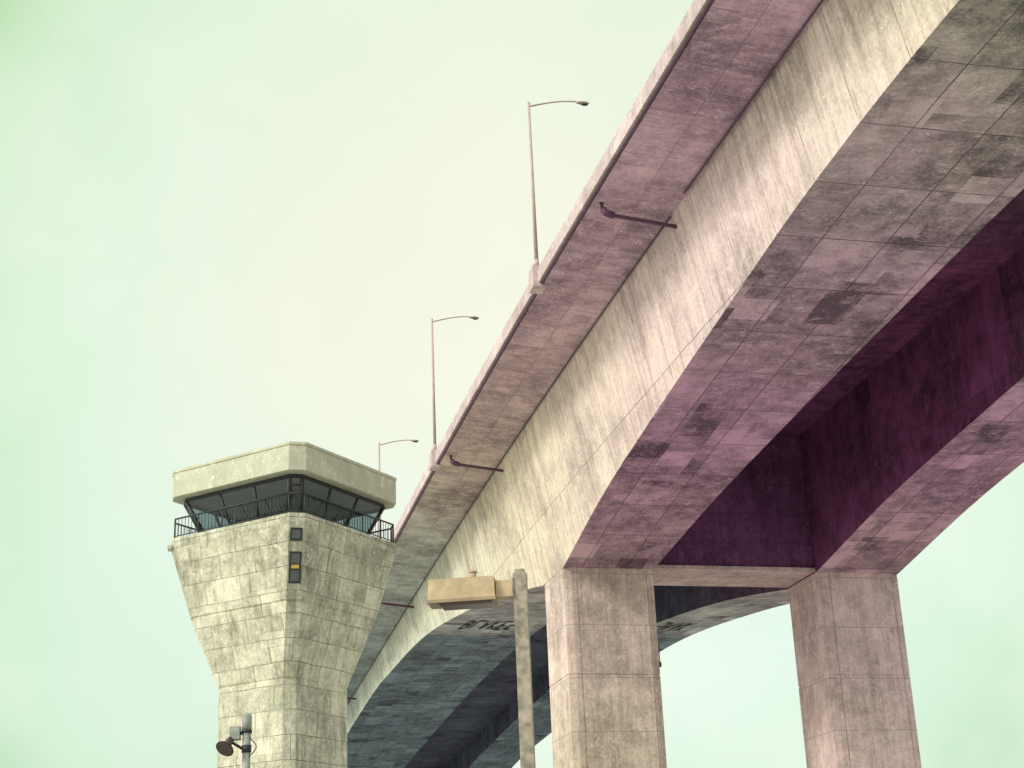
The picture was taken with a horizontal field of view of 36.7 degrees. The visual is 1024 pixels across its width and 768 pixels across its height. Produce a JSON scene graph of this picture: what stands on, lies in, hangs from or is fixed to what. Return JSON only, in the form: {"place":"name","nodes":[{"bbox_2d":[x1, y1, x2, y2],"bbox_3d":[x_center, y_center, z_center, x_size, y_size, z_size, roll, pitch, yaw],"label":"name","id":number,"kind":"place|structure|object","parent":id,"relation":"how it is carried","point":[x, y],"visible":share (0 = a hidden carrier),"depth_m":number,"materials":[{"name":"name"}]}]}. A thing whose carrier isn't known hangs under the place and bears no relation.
{"place":"outdoors","nodes":[
{"label":"outdoors","id":0,"kind":"place"},
{"bbox_2d":[0,0,1023,767],"label":"sky","id":1,"kind":"structure","parent":0,"point":[228,228],"materials":[{"name":"green"}]},
{"label":"ground","id":2,"kind":"structure","parent":0,"visible":0},
{"bbox_2d":[167,441,396,767],"bbox_3d":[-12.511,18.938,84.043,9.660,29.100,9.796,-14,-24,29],"label":"bridge control tower","id":3,"kind":"structure","parent":2,"relation":"on","point":[283,577],"depth_m":83.62,"materials":[{"name":"concrete"}]},
{"bbox_2d":[288,528,302,582],"bbox_3d":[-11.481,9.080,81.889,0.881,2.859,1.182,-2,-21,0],"label":"slot windows","id":4,"kind":"structure","parent":3,"relation":"in","point":[295,557],"depth_m":81.78,"materials":[{"name":"glass"}]},
{"bbox_2d":[427,568,535,767],"bbox_3d":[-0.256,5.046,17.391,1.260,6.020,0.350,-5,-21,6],"label":"area light","id":5,"kind":"object","parent":2,"relation":"on","point":[472,591],"visible":1,"depth_m":18.18,"materials":[{"name":"metal"}]},
{"bbox_2d":[346,0,1023,767],"bbox_3d":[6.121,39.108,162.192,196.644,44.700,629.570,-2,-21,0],"label":"concrete highway bridge","id":6,"kind":"structure","parent":2,"relation":"on","point":[758,346],"depth_m":106.33,"materials":[{"name":"concrete"}]},
{"bbox_2d":[378,439,418,537],"bbox_3d":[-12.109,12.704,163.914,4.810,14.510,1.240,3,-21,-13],"label":"street lamp","id":7,"kind":"object","parent":6,"relation":"on","point":[413,440],"visible":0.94,"depth_m":165.52,"materials":[{"name":"metal"}]},
{"bbox_2d":[429,316,478,470],"bbox_3d":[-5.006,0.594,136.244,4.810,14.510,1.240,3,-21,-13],"label":"street lamp","id":8,"kind":"object","parent":6,"relation":"on","point":[433,466],"visible":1,"depth_m":134.99,"materials":[{"name":"metal"}]},
{"bbox_2d":[527,101,588,293],"bbox_3d":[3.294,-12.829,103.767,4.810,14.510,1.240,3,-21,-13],"label":"street lamp","id":9,"kind":"object","parent":6,"relation":"on","point":[536,286],"visible":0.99,"depth_m":102.32,"materials":[{"name":"metal"}]},
{"label":"service road","id":10,"kind":"structure","parent":0,"visible":0},
{"bbox_2d":[216,713,256,767],"bbox_3d":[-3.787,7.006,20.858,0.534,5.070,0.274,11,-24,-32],"label":"speaker pole","id":11,"kind":"object","parent":10,"relation":"on","point":[224,748],"visible":1,"depth_m":21.61,"materials":[{"name":"metal"}]}
]}

